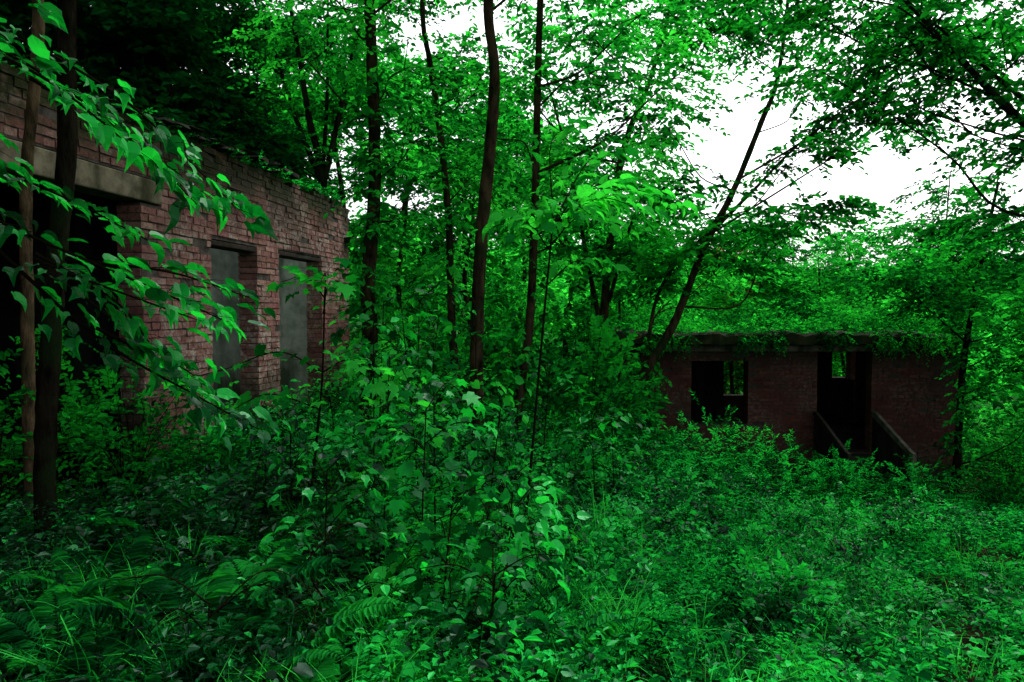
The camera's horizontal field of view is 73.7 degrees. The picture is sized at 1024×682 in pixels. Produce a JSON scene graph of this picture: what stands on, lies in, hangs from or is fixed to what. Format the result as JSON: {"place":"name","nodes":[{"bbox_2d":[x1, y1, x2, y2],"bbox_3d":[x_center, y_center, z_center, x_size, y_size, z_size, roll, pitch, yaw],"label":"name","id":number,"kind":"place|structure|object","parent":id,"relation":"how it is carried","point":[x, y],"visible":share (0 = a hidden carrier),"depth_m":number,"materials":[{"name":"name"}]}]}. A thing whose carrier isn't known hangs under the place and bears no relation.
{"place":"outdoors","nodes":[
{"label":"outdoors","id":0,"kind":"place"},
{"bbox_2d":[0,284,1023,681],"bbox_3d":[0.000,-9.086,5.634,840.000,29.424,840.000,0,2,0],"label":"ground","id":1,"kind":"structure","parent":0,"point":[964,638],"depth_m":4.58,"materials":[{"name":"green plant"}]},
{"bbox_2d":[19,0,44,522],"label":"forest tree","id":2,"kind":"object","parent":1,"relation":"on","point":[27,338],"visible":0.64,"depth_m":4.56,"materials":[{"name":"beige plant"}]},
{"bbox_2d":[0,348,85,538],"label":"shrub","id":3,"kind":"object","parent":1,"relation":"on","point":[16,441],"visible":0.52,"depth_m":4.55,"materials":[{"name":"green plant"}]},
{"bbox_2d":[33,0,77,549],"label":"forest tree","id":4,"kind":"object","parent":1,"relation":"on","point":[45,438],"visible":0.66,"depth_m":4.16,"materials":[{"name":"brown plant"}]},
{"bbox_2d":[0,591,153,679],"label":"broad-leaved plant","id":5,"kind":"object","parent":1,"relation":"on","point":[15,638],"visible":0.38,"depth_m":2.71,"materials":[{"name":"green plant"}]},
{"bbox_2d":[0,529,160,612],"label":"fern","id":6,"kind":"object","parent":1,"relation":"on","point":[138,549],"visible":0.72,"depth_m":3.20,"materials":[{"name":"green plant"}]},
{"bbox_2d":[0,325,161,509],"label":"shrub","id":7,"kind":"object","parent":1,"relation":"on","point":[69,410],"visible":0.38,"depth_m":5.07,"materials":[{"name":"green plant"}]},
{"bbox_2d":[0,0,210,128],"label":"forest tree","id":8,"kind":"object","parent":1,"relation":"on","point":[15,7],"visible":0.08,"depth_m":12.28,"materials":[{"name":"green plant"}]},
{"bbox_2d":[14,341,217,522],"bbox_3d":[-2.984,0.744,5.129,1.473,1.538,1.437,0,2,0],"label":"shrub","id":9,"kind":"object","parent":1,"relation":"on","point":[91,438],"visible":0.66,"depth_m":5.20,"materials":[{"name":"green plant"}]},
{"bbox_2d":[22,620,235,681],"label":"broad-leaved plant","id":10,"kind":"object","parent":1,"relation":"on","point":[88,652],"visible":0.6,"depth_m":2.42,"materials":[{"name":"green plant"}]},
{"bbox_2d":[68,490,208,544],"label":"fern","id":11,"kind":"object","parent":1,"relation":"on","point":[102,520],"visible":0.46,"depth_m":4.11,"materials":[{"name":"green plant"}]},
{"bbox_2d":[59,332,218,492],"bbox_3d":[-3.183,0.804,5.738,1.190,1.779,1.212,1,3,26],"label":"shrub","id":12,"kind":"object","parent":1,"relation":"on","point":[88,399],"visible":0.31,"depth_m":5.68,"materials":[{"name":"green plant"}]},
{"bbox_2d":[0,580,279,681],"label":"grass tuft","id":13,"kind":"object","parent":1,"relation":"on","point":[58,668],"visible":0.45,"depth_m":2.46,"materials":[{"name":"green plant"}]},
{"bbox_2d":[0,0,290,455],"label":"leafy sapling","id":14,"kind":"object","parent":1,"relation":"on","point":[171,362],"visible":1,"depth_m":2.28,"materials":[{"name":"green plant"}]},
{"bbox_2d":[0,63,362,472],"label":"brick house","id":15,"kind":"structure","parent":1,"relation":"on","point":[306,234],"depth_m":6.82,"materials":[{"name":"brick"}]},
{"bbox_2d":[1,53,351,204],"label":"wall top plants","id":16,"kind":"object","parent":15,"relation":"on","point":[258,164],"depth_m":7.99,"materials":[{"name":"green plant"}]},
{"bbox_2d":[27,0,337,184],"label":"forest tree","id":17,"kind":"object","parent":1,"relation":"on","point":[191,100],"visible":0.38,"depth_m":12.65,"materials":[{"name":"green plant"}]},
{"bbox_2d":[31,0,354,291],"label":"forest tree","id":18,"kind":"object","parent":1,"relation":"on","point":[281,57],"visible":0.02,"depth_m":15.97,"materials":[{"name":"green plant"}]},
{"bbox_2d":[54,448,332,628],"bbox_3d":[-1.641,1.156,3.718,1.352,1.020,1.247,0,2,8],"label":"shrub","id":19,"kind":"object","parent":1,"relation":"on","point":[225,492],"visible":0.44,"depth_m":3.67,"materials":[{"name":"green plant"}]},
{"bbox_2d":[121,419,270,497],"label":"shrub","id":20,"kind":"object","parent":1,"relation":"on","point":[223,451],"visible":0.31,"depth_m":5.54,"materials":[{"name":"green plant"}]},
{"bbox_2d":[42,538,353,648],"bbox_3d":[-1.145,1.128,2.821,0.989,0.463,0.931,0,2,0],"label":"fern","id":21,"kind":"object","parent":1,"relation":"on","point":[105,606],"visible":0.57,"depth_m":2.85,"materials":[{"name":"green plant"}]},
{"bbox_2d":[81,555,331,681],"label":"fern","id":22,"kind":"object","parent":1,"relation":"on","point":[140,610],"visible":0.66,"depth_m":2.53,"materials":[{"name":"green plant"}]},
{"bbox_2d":[156,498,328,557],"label":"fern","id":23,"kind":"object","parent":1,"relation":"on","point":[233,538],"visible":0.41,"depth_m":3.82,"materials":[{"name":"green plant"}]},
{"bbox_2d":[148,558,406,681],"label":"fern","id":24,"kind":"object","parent":1,"relation":"on","point":[225,580],"visible":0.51,"depth_m":2.77,"materials":[{"name":"green plant"}]},
{"bbox_2d":[161,257,412,502],"bbox_3d":[-1.414,0.396,4.292,1.585,1.861,0.794,0,2,0],"label":"leafy sapling","id":25,"kind":"object","parent":1,"relation":"on","point":[283,398],"visible":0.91,"depth_m":4.30,"materials":[{"name":"green plant"}]},
{"bbox_2d":[236,408,344,509],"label":"leafy sapling","id":26,"kind":"object","parent":1,"relation":"on","point":[300,444],"visible":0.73,"depth_m":4.92,"materials":[{"name":"green plant"}]},
{"bbox_2d":[258,441,396,607],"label":"leafy sapling","id":27,"kind":"object","parent":1,"relation":"on","point":[374,493],"visible":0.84,"depth_m":3.50,"materials":[{"name":"green plant"}]},
{"bbox_2d":[203,0,457,200],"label":"forest tree","id":28,"kind":"object","parent":1,"relation":"on","point":[321,165],"visible":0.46,"depth_m":13.74,"materials":[{"name":"green plant"}]},
{"bbox_2d":[258,2,407,267],"bbox_3d":[-5.060,-4.013,18.909,4.649,10.291,4.668,-1,2,-15],"label":"forest tree","id":29,"kind":"object","parent":1,"relation":"on","point":[356,137],"visible":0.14,"depth_m":18.46,"materials":[{"name":"green plant"}]},
{"bbox_2d":[239,517,453,661],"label":"leafy sapling","id":30,"kind":"object","parent":1,"relation":"on","point":[385,588],"visible":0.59,"depth_m":2.93,"materials":[{"name":"green plant"}]},
{"bbox_2d":[212,0,511,432],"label":"forest tree","id":31,"kind":"object","parent":1,"relation":"on","point":[371,114],"visible":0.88,"depth_m":7.37,"materials":[{"name":"green plant"}]},
{"bbox_2d":[282,416,443,544],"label":"shrub","id":32,"kind":"object","parent":1,"relation":"on","point":[322,494],"visible":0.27,"depth_m":4.68,"materials":[{"name":"green plant"}]},
{"bbox_2d":[298,314,433,531],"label":"leafy sapling","id":33,"kind":"object","parent":1,"relation":"on","point":[360,442],"visible":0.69,"depth_m":4.34,"materials":[{"name":"green plant"}]},
{"bbox_2d":[319,281,440,484],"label":"leafy sapling","id":34,"kind":"object","parent":1,"relation":"on","point":[335,338],"visible":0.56,"depth_m":5.09,"materials":[{"name":"green plant"}]},
{"bbox_2d":[323,353,458,563],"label":"leafy sapling","id":35,"kind":"object","parent":1,"relation":"on","point":[406,373],"visible":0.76,"depth_m":3.94,"materials":[{"name":"green plant"}]},
{"bbox_2d":[340,122,471,363],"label":"forest tree","id":36,"kind":"object","parent":1,"relation":"on","point":[397,276],"visible":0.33,"depth_m":13.61,"materials":[{"name":"green plant"}]},
{"bbox_2d":[355,278,468,507],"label":"leafy sapling","id":37,"kind":"object","parent":1,"relation":"on","point":[384,337],"visible":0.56,"depth_m":4.89,"materials":[{"name":"green plant"}]},
{"bbox_2d":[341,650,483,681],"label":"fern","id":38,"kind":"object","parent":1,"relation":"on","point":[399,668],"visible":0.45,"depth_m":2.63,"materials":[{"name":"green plant"}]},
{"bbox_2d":[345,39,493,346],"bbox_3d":[-2.544,-3.135,16.923,4.192,8.442,3.959,-2,3,-45],"label":"forest tree","id":39,"kind":"object","parent":1,"relation":"on","point":[399,95],"visible":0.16,"depth_m":16.74,"materials":[{"name":"green plant"}]},
{"bbox_2d":[361,342,503,534],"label":"leafy sapling","id":40,"kind":"object","parent":1,"relation":"on","point":[411,447],"visible":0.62,"depth_m":4.42,"materials":[{"name":"green plant"}]},
{"bbox_2d":[360,375,514,600],"bbox_3d":[-0.429,0.844,3.619,0.847,1.314,0.770,1,2,18],"label":"leafy sapling","id":41,"kind":"object","parent":1,"relation":"on","point":[419,491],"visible":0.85,"depth_m":3.60,"materials":[{"name":"green plant"}]},
{"bbox_2d":[347,474,529,650],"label":"leafy sapling","id":42,"kind":"object","parent":1,"relation":"on","point":[470,501],"visible":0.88,"depth_m":3.16,"materials":[{"name":"green plant"}]},
{"bbox_2d":[337,0,564,431],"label":"forest tree","id":43,"kind":"object","parent":1,"relation":"on","point":[450,269],"visible":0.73,"depth_m":8.04,"materials":[{"name":"green plant"}]},
{"bbox_2d":[375,413,532,546],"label":"shrub","id":44,"kind":"object","parent":1,"relation":"on","point":[444,449],"visible":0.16,"depth_m":5.21,"materials":[{"name":"green plant"}]},
{"bbox_2d":[383,31,549,349],"bbox_3d":[-1.440,-3.846,20.133,4.838,9.879,4.818,-2,3,-36],"label":"forest tree","id":45,"kind":"object","parent":1,"relation":"on","point":[500,48],"visible":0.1,"depth_m":19.42,"materials":[{"name":"green plant"}]},
{"bbox_2d":[402,118,544,376],"bbox_3d":[-0.658,-1.398,12.679,2.794,5.104,2.805,0,2,0],"label":"forest tree","id":46,"kind":"object","parent":1,"relation":"on","point":[524,182],"visible":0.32,"depth_m":12.43,"materials":[{"name":"green plant"}]},
{"bbox_2d":[397,299,560,432],"bbox_3d":[-0.535,0.586,9.721,2.486,2.344,2.392,0,2,0],"label":"shrub","id":47,"kind":"object","parent":1,"relation":"on","point":[488,346],"visible":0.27,"depth_m":9.64,"materials":[{"name":"green plant"}]},
{"bbox_2d":[426,321,531,489],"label":"leafy sapling","id":48,"kind":"object","parent":1,"relation":"on","point":[476,384],"visible":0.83,"depth_m":5.42,"materials":[{"name":"green plant"}]},
{"bbox_2d":[393,532,588,681],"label":"leafy sapling","id":49,"kind":"object","parent":1,"relation":"on","point":[457,631],"visible":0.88,"depth_m":2.81,"materials":[{"name":"green plant"}]},
{"bbox_2d":[436,402,564,536],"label":"leafy sapling","id":50,"kind":"object","parent":1,"relation":"on","point":[472,455],"visible":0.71,"depth_m":4.33,"materials":[{"name":"green plant"}]},
{"bbox_2d":[414,448,593,603],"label":"leafy sapling","id":51,"kind":"object","parent":1,"relation":"on","point":[579,535],"visible":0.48,"depth_m":3.88,"materials":[{"name":"green plant"}]},
{"bbox_2d":[436,406,580,521],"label":"shrub","id":52,"kind":"object","parent":1,"relation":"on","point":[509,436],"visible":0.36,"depth_m":5.84,"materials":[{"name":"green plant"}]},
{"bbox_2d":[0,350,1023,681],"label":"undergrowth","id":53,"kind":"object","parent":1,"relation":"on","point":[536,654],"visible":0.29,"depth_m":3.92,"materials":[{"name":"green plant"}]},
{"bbox_2d":[443,109,581,368],"bbox_3d":[0.147,-2.065,16.410,3.545,6.753,3.348,-1,3,-31],"label":"forest tree","id":54,"kind":"object","parent":1,"relation":"on","point":[528,140],"visible":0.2,"depth_m":16.09,"materials":[{"name":"green plant"}]},
{"bbox_2d":[443,472,591,603],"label":"leafy sapling","id":55,"kind":"object","parent":1,"relation":"on","point":[547,510],"visible":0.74,"depth_m":3.35,"materials":[{"name":"green plant"}]},
{"bbox_2d":[457,281,593,419],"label":"shrub","id":56,"kind":"object","parent":1,"relation":"on","point":[513,341],"visible":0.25,"depth_m":10.30,"materials":[{"name":"green plant"}]},
{"bbox_2d":[485,148,587,378],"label":"forest tree","id":57,"kind":"object","parent":1,"relation":"on","point":[504,298],"visible":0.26,"depth_m":14.33,"materials":[{"name":"green plant"}]},
{"bbox_2d":[456,601,633,681],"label":"fern","id":58,"kind":"object","parent":1,"relation":"on","point":[574,640],"visible":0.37,"depth_m":3.00,"materials":[{"name":"green plant"}]},
{"bbox_2d":[451,0,649,465],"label":"forest tree","id":59,"kind":"object","parent":1,"relation":"on","point":[481,245],"visible":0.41,"depth_m":6.42,"materials":[{"name":"green plant"}]},
{"bbox_2d":[486,349,621,466],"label":"shrub","id":60,"kind":"object","parent":1,"relation":"on","point":[557,401],"visible":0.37,"depth_m":8.57,"materials":[{"name":"green plant"}]},
{"bbox_2d":[495,407,636,499],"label":"shrub","id":61,"kind":"object","parent":1,"relation":"on","point":[558,445],"visible":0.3,"depth_m":7.15,"materials":[{"name":"green plant"}]},
{"bbox_2d":[512,134,632,358],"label":"forest tree","id":62,"kind":"object","parent":1,"relation":"on","point":[577,311],"visible":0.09,"depth_m":19.61,"materials":[{"name":"green plant"}]},
{"bbox_2d":[413,0,754,459],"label":"forest tree","id":63,"kind":"object","parent":1,"relation":"on","point":[523,358],"visible":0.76,"depth_m":8.01,"materials":[{"name":"green plant"}]},
{"bbox_2d":[470,116,708,522],"bbox_3d":[0.567,-0.161,5.071,1.783,3.209,1.217,-2,3,-40],"label":"leafy sapling","id":64,"kind":"object","parent":1,"relation":"on","point":[576,213],"visible":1,"depth_m":5.00,"materials":[{"name":"green plant"}]},
{"bbox_2d":[536,407,649,512],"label":"leafy sapling","id":65,"kind":"object","parent":1,"relation":"on","point":[592,446],"visible":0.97,"depth_m":5.63,"materials":[{"name":"green plant"}]},
{"bbox_2d":[521,516,669,636],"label":"shrub","id":66,"kind":"object","parent":1,"relation":"on","point":[605,556],"visible":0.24,"depth_m":4.16,"materials":[{"name":"green plant"}]},
{"bbox_2d":[542,275,648,422],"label":"shrub","id":67,"kind":"object","parent":1,"relation":"on","point":[583,309],"visible":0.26,"depth_m":11.39,"materials":[{"name":"green plant"}]},
{"bbox_2d":[523,313,699,475],"bbox_3d":[1.147,0.803,9.550,2.177,2.398,2.308,-2,3,-33],"label":"shrub","id":68,"kind":"object","parent":1,"relation":"on","point":[607,369],"visible":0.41,"depth_m":9.32,"materials":[{"name":"green plant"}]},
{"bbox_2d":[456,0,777,411],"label":"forest tree","id":69,"kind":"object","parent":1,"relation":"on","point":[568,40],"visible":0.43,"depth_m":11.82,"materials":[{"name":"green plant"}]},
{"bbox_2d":[560,317,681,464],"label":"shrub","id":70,"kind":"object","parent":1,"relation":"on","point":[628,395],"visible":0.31,"depth_m":10.16,"materials":[{"name":"green plant"}]},
{"bbox_2d":[580,441,697,526],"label":"shrub","id":71,"kind":"object","parent":1,"relation":"on","point":[647,477],"visible":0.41,"depth_m":6.80,"materials":[{"name":"green plant"}]},
{"bbox_2d":[577,476,719,579],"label":"shrub","id":72,"kind":"object","parent":1,"relation":"on","point":[648,512],"visible":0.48,"depth_m":5.25,"materials":[{"name":"green plant"}]},
{"bbox_2d":[526,555,772,675],"bbox_3d":[0.610,1.373,3.438,1.066,0.559,1.120,-1,2,-19],"label":"grass tuft","id":73,"kind":"object","parent":1,"relation":"on","point":[635,615],"visible":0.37,"depth_m":3.47,"materials":[{"name":"green plant"}]},
{"bbox_2d":[601,411,709,492],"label":"shrub","id":74,"kind":"object","parent":1,"relation":"on","point":[665,447],"visible":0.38,"depth_m":9.07,"materials":[{"name":"green plant"}]},
{"bbox_2d":[349,197,1023,402],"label":"distant woodland","id":75,"kind":"object","parent":1,"relation":"on","point":[565,290],"visible":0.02,"depth_m":39.18,"materials":[{"name":"green plant"}]},
{"bbox_2d":[639,471,753,568],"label":"shrub","id":76,"kind":"object","parent":1,"relation":"on","point":[699,514],"visible":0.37,"depth_m":5.82,"materials":[{"name":"green plant"}]},
{"bbox_2d":[671,388,761,498],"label":"shrub","id":77,"kind":"object","parent":1,"relation":"on","point":[732,431],"visible":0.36,"depth_m":10.69,"materials":[{"name":"green plant"}]},
{"bbox_2d":[417,322,1023,483],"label":"thicket","id":78,"kind":"object","parent":1,"relation":"on","point":[980,451],"visible":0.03,"depth_m":17.41,"materials":[{"name":"green plant"}]},
{"bbox_2d":[687,254,790,393],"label":"forest tree","id":79,"kind":"object","parent":1,"relation":"on","point":[731,368],"visible":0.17,"depth_m":21.54,"materials":[{"name":"green plant"}]},
{"bbox_2d":[712,415,815,512],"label":"shrub","id":80,"kind":"object","parent":1,"relation":"on","point":[779,462],"visible":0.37,"depth_m":11.57,"materials":[{"name":"green plant"}]},
{"bbox_2d":[699,228,831,379],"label":"forest tree","id":81,"kind":"object","parent":1,"relation":"on","point":[783,291],"visible":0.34,"depth_m":23.19,"materials":[{"name":"green plant"}]},
{"bbox_2d":[713,508,835,568],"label":"shrub","id":82,"kind":"object","parent":1,"relation":"on","point":[755,526],"visible":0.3,"depth_m":6.22,"materials":[{"name":"green plant"}]},
{"bbox_2d":[718,423,830,512],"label":"shrub","id":83,"kind":"object","parent":1,"relation":"on","point":[768,457],"visible":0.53,"depth_m":10.62,"materials":[{"name":"green plant"}]},
{"bbox_2d":[733,472,837,542],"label":"shrub","id":84,"kind":"object","parent":1,"relation":"on","point":[787,508],"visible":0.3,"depth_m":8.75,"materials":[{"name":"green plant"}]},
{"bbox_2d":[608,327,971,503],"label":"brick outbuilding","id":85,"kind":"structure","parent":1,"relation":"on","point":[899,404],"depth_m":14.06,"materials":[{"name":"brick"}]},
{"bbox_2d":[608,292,985,335],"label":"roof vegetation","id":86,"kind":"object","parent":85,"relation":"on","point":[866,322],"visible":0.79,"depth_m":14.53,"materials":[{"name":"green plant"}]},
{"bbox_2d":[638,326,982,364],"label":"hanging creeper","id":87,"kind":"object","parent":85,"relation":"on","point":[823,345],"visible":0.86,"depth_m":13.58,"materials":[{"name":"green plant"}]},
{"bbox_2d":[697,533,888,661],"bbox_3d":[1.687,1.665,4.228,1.046,0.780,1.187,-1,3,-21],"label":"shrub","id":88,"kind":"object","parent":1,"relation":"on","point":[797,574],"visible":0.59,"depth_m":4.26,"materials":[{"name":"green plant"}]},
{"bbox_2d":[586,0,1023,425],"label":"forest tree","id":89,"kind":"object","parent":1,"relation":"on","point":[814,139],"visible":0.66,"depth_m":10.75,"materials":[{"name":"green plant"}]},
{"bbox_2d":[768,252,886,376],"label":"forest tree","id":90,"kind":"object","parent":1,"relation":"on","point":[817,262],"visible":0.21,"depth_m":22.69,"materials":[{"name":"green plant"}]},
{"bbox_2d":[789,467,889,517],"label":"shrub","id":91,"kind":"object","parent":1,"relation":"on","point":[822,490],"visible":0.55,"depth_m":11.24,"materials":[{"name":"green plant"}]},
{"bbox_2d":[790,481,889,536],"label":"shrub","id":92,"kind":"object","parent":1,"relation":"on","point":[827,507],"visible":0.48,"depth_m":9.25,"materials":[{"name":"green plant"}]},
{"bbox_2d":[798,227,893,376],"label":"forest tree","id":93,"kind":"object","parent":1,"relation":"on","point":[829,245],"visible":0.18,"depth_m":24.58,"materials":[{"name":"green plant"}]},
{"bbox_2d":[781,507,912,573],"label":"shrub","id":94,"kind":"object","parent":1,"relation":"on","point":[822,537],"visible":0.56,"depth_m":7.08,"materials":[{"name":"green plant"}]},
{"bbox_2d":[792,224,905,374],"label":"forest tree","id":95,"kind":"object","parent":1,"relation":"on","point":[886,246],"visible":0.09,"depth_m":26.60,"materials":[{"name":"green plant"}]},
{"bbox_2d":[677,0,1023,339],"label":"forest tree","id":96,"kind":"object","parent":1,"relation":"on","point":[958,47],"visible":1,"depth_m":8.01,"materials":[{"name":"green plant"}]},
{"bbox_2d":[796,438,904,513],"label":"shrub","id":97,"kind":"object","parent":1,"relation":"on","point":[860,470],"visible":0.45,"depth_m":11.98,"materials":[{"name":"green plant"}]},
{"bbox_2d":[805,534,945,619],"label":"shrub","id":98,"kind":"object","parent":1,"relation":"on","point":[874,567],"visible":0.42,"depth_m":5.16,"materials":[{"name":"green plant"}]},
{"bbox_2d":[853,453,955,511],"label":"shrub","id":99,"kind":"object","parent":1,"relation":"on","point":[902,481],"visible":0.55,"depth_m":11.76,"materials":[{"name":"green plant"}]},
{"bbox_2d":[854,489,982,557],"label":"shrub","id":100,"kind":"object","parent":1,"relation":"on","point":[897,526],"visible":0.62,"depth_m":7.87,"materials":[{"name":"green plant"}]},
{"bbox_2d":[824,181,1023,505],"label":"forest tree","id":101,"kind":"object","parent":1,"relation":"on","point":[891,278],"visible":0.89,"depth_m":12.15,"materials":[{"name":"green plant"}]},
{"bbox_2d":[870,484,997,538],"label":"shrub","id":102,"kind":"object","parent":1,"relation":"on","point":[940,500],"visible":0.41,"depth_m":8.97,"materials":[{"name":"green plant"}]},
{"bbox_2d":[864,173,1017,332],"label":"forest tree","id":103,"kind":"object","parent":1,"relation":"on","point":[897,233],"visible":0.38,"depth_m":16.42,"materials":[{"name":"green plant"}]},
{"bbox_2d":[943,445,1023,510],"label":"shrub","id":104,"kind":"object","parent":1,"relation":"on","point":[1002,479],"visible":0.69,"depth_m":11.72,"materials":[{"name":"green plant"}]},
{"bbox_2d":[960,432,1023,501],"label":"shrub","id":105,"kind":"object","parent":1,"relation":"on","point":[1011,448],"visible":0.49,"depth_m":13.15,"materials":[{"name":"green plant"}]},
{"bbox_2d":[90,0,1023,269],"label":"sky","id":106,"kind":"structure","parent":0,"point":[886,179],"materials":[{"name":"white"}]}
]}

